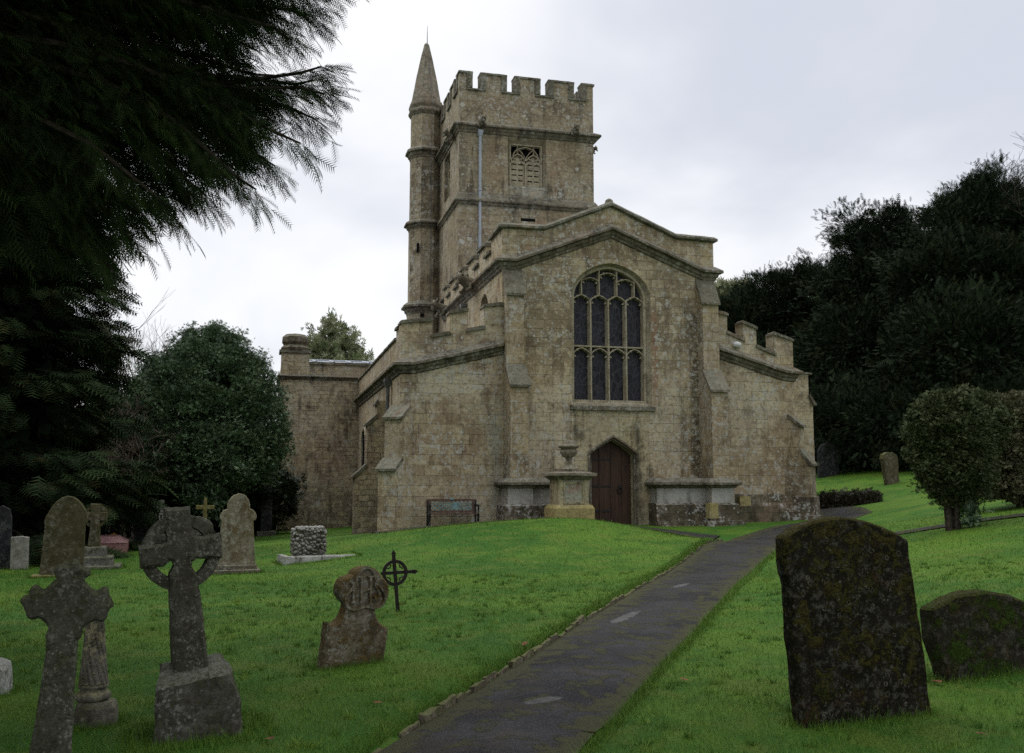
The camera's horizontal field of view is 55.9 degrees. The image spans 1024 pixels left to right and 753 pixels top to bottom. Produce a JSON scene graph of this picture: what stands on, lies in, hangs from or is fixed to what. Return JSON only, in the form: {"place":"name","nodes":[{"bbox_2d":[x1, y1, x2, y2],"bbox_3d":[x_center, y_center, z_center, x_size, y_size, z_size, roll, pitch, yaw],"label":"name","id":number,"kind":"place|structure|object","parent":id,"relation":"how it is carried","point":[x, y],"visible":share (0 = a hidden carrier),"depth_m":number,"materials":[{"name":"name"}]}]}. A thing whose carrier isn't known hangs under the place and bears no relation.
{"place":"outdoors","nodes":[
{"label":"outdoors","id":0,"kind":"place"},
{"bbox_2d":[0,465,1023,752],"bbox_3d":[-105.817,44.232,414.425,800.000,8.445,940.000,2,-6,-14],"label":"lawn","id":1,"kind":"structure","parent":0,"point":[900,501],"depth_m":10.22,"materials":[{"name":"green plant"}]},
{"bbox_2d":[0,505,11,569],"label":"slate headstone","id":2,"kind":"object","parent":1,"relation":"on","point":[5,527],"visible":0.75,"depth_m":20.27,"materials":[{"name":"grey stone"}]},
{"bbox_2d":[0,658,11,693],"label":"stone fragment","id":3,"kind":"object","parent":1,"relation":"on","point":[5,672],"visible":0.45,"depth_m":7.26,"materials":[{"name":"white stone"}]},
{"bbox_2d":[10,536,29,569],"bbox_3d":[-10.219,3.760,20.028,0.358,0.891,0.108,2,-7,-17],"label":"headstone","id":4,"kind":"object","parent":1,"relation":"on","point":[19,552],"visible":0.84,"depth_m":19.99,"materials":[{"name":"grey stone"}]},
{"bbox_2d":[31,496,88,577],"bbox_3d":[-8.439,3.088,18.061,0.944,1.707,0.348,2,-7,-19],"label":"arched headstone","id":5,"kind":"object","parent":1,"relation":"on","point":[66,520],"visible":0.68,"depth_m":18.01,"materials":[{"name":"grey stone"}]},
{"bbox_2d":[19,558,113,752],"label":"stone cross","id":6,"kind":"object","parent":1,"relation":"on","point":[68,605],"visible":1,"depth_m":5.20,"materials":[{"name":"grey stone"}]},
{"bbox_2d":[2,239,142,542],"bbox_3d":[-17.593,-2.509,34.658,9.975,18.316,10.424,2,-6,-14],"label":"conifer tree","id":7,"kind":"object","parent":1,"relation":"on","point":[116,322],"visible":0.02,"depth_m":36.06,"materials":[{"name":"green plant"}]},
{"bbox_2d":[2,406,146,534],"bbox_3d":[-16.621,3.504,33.881,7.930,5.368,7.333,2,-6,-14],"label":"evergreen shrub","id":8,"kind":"object","parent":1,"relation":"on","point":[98,462],"visible":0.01,"depth_m":33.19,"materials":[{"name":"green plant"}]},
{"bbox_2d":[0,139,178,565],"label":"conifer tree","id":9,"kind":"object","parent":1,"relation":"on","point":[34,384],"visible":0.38,"depth_m":24.82,"materials":[{"name":"green plant"}]},
{"bbox_2d":[73,620,117,728],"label":"twisted column","id":10,"kind":"structure","parent":1,"relation":"on","point":[93,699],"depth_m":6.23,"materials":[{"name":"stone"}]},
{"bbox_2d":[84,504,121,569],"bbox_3d":[-8.777,3.461,20.293,1.139,1.561,0.858,2,-7,-19],"label":"celtic cross","id":11,"kind":"object","parent":1,"relation":"on","point":[96,556],"visible":0.59,"depth_m":20.21,"materials":[{"name":"grey stone"}]},
{"bbox_2d":[101,534,129,553],"bbox_3d":[-10.808,4.593,25.934,0.930,0.620,1.740,2,-7,-19],"label":"ledger tomb","id":12,"kind":"object","parent":1,"relation":"on","point":[118,541],"visible":0.5,"depth_m":25.28,"materials":[{"name":"pink stone"}]},
{"bbox_2d":[58,384,181,537],"bbox_3d":[-12.297,2.788,30.062,4.232,5.252,3.767,2,-6,-14],"label":"bare tree","id":13,"kind":"object","parent":1,"relation":"on","point":[123,449],"visible":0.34,"depth_m":29.76,"materials":[{"name":"plant"}]},
{"bbox_2d":[75,288,177,411],"bbox_3d":[-12.696,1.410,34.650,6.727,9.092,5.900,2,-6,-14],"label":"bare tree","id":14,"kind":"object","parent":1,"relation":"on","point":[152,349],"visible":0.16,"depth_m":34.06,"materials":[{"name":"plant"}]},
{"bbox_2d":[106,511,157,544],"bbox_3d":[-12.204,4.905,30.954,1.774,1.193,0.923,2,-7,-18],"label":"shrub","id":15,"kind":"object","parent":1,"relation":"on","point":[137,537],"visible":0.02,"depth_m":30.97,"materials":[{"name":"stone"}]},
{"bbox_2d":[156,500,169,542],"bbox_3d":[-10.715,4.555,29.446,0.570,1.560,0.400,2,-7,-19],"label":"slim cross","id":16,"kind":"object","parent":1,"relation":"on","point":[163,537],"visible":0.25,"depth_m":29.39,"materials":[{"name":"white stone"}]},
{"bbox_2d":[0,0,370,307],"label":"cypress tree","id":17,"kind":"object","parent":1,"relation":"on","point":[105,87],"visible":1,"depth_m":7.55,"materials":[{"name":"green plant"}]},
{"bbox_2d":[137,506,243,744],"bbox_3d":[-1.949,1.647,6.030,0.778,1.659,0.635,3,-7,-24],"label":"wheel cross","id":18,"kind":"object","parent":1,"relation":"on","point":[196,687],"visible":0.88,"depth_m":5.91,"materials":[{"name":"grey stone"}]},
{"bbox_2d":[103,320,295,520],"bbox_3d":[-10.591,1.799,32.806,6.400,7.754,6.303,2,-6,-14],"label":"holly tree","id":19,"kind":"object","parent":1,"relation":"on","point":[213,389],"visible":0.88,"depth_m":31.42,"materials":[{"name":"green plant"}]},
{"bbox_2d":[172,476,230,526],"bbox_3d":[-9.815,4.314,30.914,1.622,2.296,2.150,0,-6,-2],"label":"young shrub","id":20,"kind":"object","parent":1,"relation":"on","point":[193,496],"visible":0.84,"depth_m":30.57,"materials":[{"name":"green plant"}]},
{"bbox_2d":[192,516,212,534],"bbox_3d":[-9.209,4.652,28.656,0.647,1.000,0.128,2,-7,-19],"label":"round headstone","id":21,"kind":"object","parent":1,"relation":"on","point":[195,532],"visible":0.12,"depth_m":28.63,"materials":[{"name":"grey stone"}]},
{"bbox_2d":[196,498,214,518],"bbox_3d":[-9.375,4.523,29.458,0.578,1.636,0.420,2,-7,-19],"label":"yellow cross","id":22,"kind":"object","parent":1,"relation":"on","point":[204,506],"visible":0.38,"depth_m":29.44,"materials":[{"name":"stone"}]},
{"bbox_2d":[129,448,307,535],"bbox_3d":[-11.373,4.176,36.687,6.894,5.189,7.067,-1,-6,13],"label":"evergreen shrub","id":23,"kind":"object","parent":1,"relation":"on","point":[285,490],"visible":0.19,"depth_m":36.27,"materials":[{"name":"green plant"}]},
{"bbox_2d":[213,493,259,574],"bbox_3d":[-5.230,3.113,18.385,0.865,1.768,0.512,2,-7,-19],"label":"shouldered headstone","id":24,"kind":"object","parent":1,"relation":"on","point":[238,515],"visible":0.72,"depth_m":18.30,"materials":[{"name":"stone"}]},
{"bbox_2d":[255,484,275,535],"bbox_3d":[-9.077,5.024,35.631,0.708,2.185,0.762,2,-7,-19],"label":"pointed monument","id":25,"kind":"object","parent":1,"relation":"on","point":[265,523],"visible":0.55,"depth_m":35.40,"materials":[{"name":"stone"}]},
{"bbox_2d":[277,525,355,564],"bbox_3d":[-4.236,3.743,21.041,1.648,0.959,1.054,3,-7,-24],"label":"cobble cairn","id":26,"kind":"object","parent":1,"relation":"on","point":[307,543],"visible":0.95,"depth_m":21.01,"materials":[{"name":"white stone"}]},
{"bbox_2d":[300,307,375,360],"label":"pale tree","id":27,"kind":"object","parent":1,"relation":"on","point":[334,341],"visible":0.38,"depth_m":76.62,"materials":[{"name":"green plant"}]},
{"bbox_2d":[317,565,388,669],"bbox_3d":[-1.357,2.132,8.270,0.667,1.010,0.148,5,-8,-39],"label":"monogram headstone","id":28,"kind":"object","parent":1,"relation":"on","point":[352,629],"visible":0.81,"depth_m":8.24,"materials":[{"name":"stone"}]},
{"bbox_2d":[381,550,417,611],"bbox_3d":[-1.374,2.500,11.318,0.556,0.920,0.022,2,-7,-19],"label":"iron cross","id":29,"kind":"object","parent":1,"relation":"on","point":[394,572],"visible":0.93,"depth_m":11.33,"materials":[{"name":"black metal"}]},
{"bbox_2d":[426,498,479,527],"bbox_3d":[-1.692,3.949,27.610,1.452,0.935,0.519,2,-6,-14],"label":"garden bench","id":30,"kind":"object","parent":1,"relation":"on","point":[455,505],"visible":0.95,"depth_m":27.77,"materials":[{"name":"black metal"}]},
{"bbox_2d":[371,538,722,752],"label":"kerb","id":31,"kind":"structure","parent":1,"relation":"on","point":[434,712],"depth_m":8.33,"materials":[{"name":"stone"}]},
{"bbox_2d":[276,26,820,533],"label":"church","id":32,"kind":"structure","parent":1,"relation":"on","point":[550,306],"depth_m":30.42,"materials":[{"name":"stone"}]},
{"bbox_2d":[361,427,364,465],"bbox_3d":[-5.800,3.059,37.831,0.110,2.261,1.600,2,-6,-14],"label":"aisle window","id":33,"kind":"structure","parent":32,"relation":"in","point":[363,429],"depth_m":38.27,"materials":[{"name":"glass"}]},
{"bbox_2d":[448,136,545,197],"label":"belfry window","id":34,"kind":"structure","parent":32,"relation":"in","point":[526,156],"depth_m":40.87,"materials":[{"name":"stone"}]},
{"bbox_2d":[591,442,630,523],"bbox_3d":[3.014,3.345,29.838,1.460,2.850,0.140,2,-6,-14],"label":"door","id":35,"kind":"structure","parent":32,"relation":"in","point":[611,487],"depth_m":29.84,"materials":[{"name":"brown wood"}]},
{"bbox_2d":[570,263,655,410],"bbox_3d":[3.072,-1.234,30.131,2.782,4.643,0.511,2,-6,-14],"label":"great window","id":36,"kind":"structure","parent":32,"relation":"in","point":[611,304],"depth_m":30.29,"materials":[{"name":"glass"}]},
{"bbox_2d":[542,441,596,519],"bbox_3d":[1.597,3.234,27.041,1.257,2.871,1.254,2,-6,-14],"label":"urn monument","id":37,"kind":"object","parent":1,"relation":"on","point":[569,488],"visible":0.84,"depth_m":26.64,"materials":[{"name":"stone"}]},
{"bbox_2d":[714,276,748,298],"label":"yellowing tree","id":38,"kind":"object","parent":1,"relation":"on","point":[719,283],"visible":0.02,"depth_m":65.82,"materials":[{"name":"green plant"}]},
{"bbox_2d":[717,247,839,373],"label":"yew tree","id":39,"kind":"object","parent":1,"relation":"on","point":[765,303],"visible":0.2,"depth_m":56.30,"materials":[{"name":"green plant"}]},
{"bbox_2d":[817,442,839,477],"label":"dim headstone","id":40,"kind":"object","parent":1,"relation":"on","point":[828,466],"visible":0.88,"depth_m":43.70,"materials":[{"name":"stone"}]},
{"bbox_2d":[815,486,883,507],"bbox_3d":[11.488,4.174,32.931,2.292,0.932,0.987,1,-6,-6],"label":"hedge","id":41,"kind":"object","parent":1,"relation":"on","point":[844,498],"visible":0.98,"depth_m":32.64,"materials":[{"name":"green plant"}]},
{"bbox_2d":[775,516,931,727],"bbox_3d":[2.279,1.709,6.419,1.108,1.550,0.141,2,-7,-17],"label":"mossy headstone","id":42,"kind":"object","parent":1,"relation":"on","point":[853,641],"visible":0.81,"depth_m":6.35,"materials":[{"name":"stone"}]},
{"bbox_2d":[787,193,971,474],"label":"yew tree","id":43,"kind":"object","parent":1,"relation":"on","point":[845,329],"visible":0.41,"depth_m":47.65,"materials":[{"name":"green plant"}]},
{"bbox_2d":[880,452,899,484],"bbox_3d":[14.742,3.669,37.655,1.042,1.411,0.193,4,-8,-34],"label":"leaning headstone","id":44,"kind":"object","parent":1,"relation":"on","point":[889,464],"visible":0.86,"depth_m":37.53,"materials":[{"name":"grey stone"}]},
{"bbox_2d":[863,149,1023,471],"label":"yew tree","id":45,"kind":"object","parent":1,"relation":"on","point":[962,267],"visible":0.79,"depth_m":43.38,"materials":[{"name":"green plant"}]},
{"bbox_2d":[896,383,1023,530],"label":"clipped bush","id":46,"kind":"object","parent":1,"relation":"on","point":[954,439],"visible":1,"depth_m":18.98,"materials":[{"name":"green plant"}]},
{"bbox_2d":[920,589,1023,681],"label":"mossy headstone","id":47,"kind":"object","parent":1,"relation":"on","point":[964,631],"visible":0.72,"depth_m":7.47,"materials":[{"name":"green stone"}]},
{"bbox_2d":[959,498,993,527],"bbox_3d":[9.176,2.727,19.105,0.706,0.720,0.674,-2,-7,17],"label":"sapling","id":48,"kind":"object","parent":1,"relation":"on","point":[972,517],"visible":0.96,"depth_m":19.08,"materials":[{"name":"green plant"}]},
{"bbox_2d":[967,134,1023,216],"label":"bare tree","id":49,"kind":"object","parent":1,"relation":"on","point":[1020,213],"visible":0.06,"depth_m":43.97,"materials":[{"name":"brown plant"}]},
{"bbox_2d":[984,390,1023,506],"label":"clipped bush","id":50,"kind":"object","parent":1,"relation":"on","point":[1009,487],"visible":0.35,"depth_m":22.44,"materials":[{"name":"green plant"}]},
{"bbox_2d":[69,0,1023,420],"label":"sky","id":51,"kind":"structure","parent":0,"point":[731,122],"materials":[{"name":"white"}]},
{"bbox_2d":[377,520,719,539],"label":"front path","id":52,"kind":"structure","parent":0,"point":[697,535],"depth_m":26.08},
{"bbox_2d":[379,506,872,752],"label":"path","id":53,"kind":"structure","parent":0,"point":[553,696],"depth_m":8.14,"materials":[{"name":"grey asphalt"}]},
{"bbox_2d":[895,513,1023,533],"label":"side path","id":54,"kind":"structure","parent":0,"point":[943,525],"depth_m":20.06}
]}

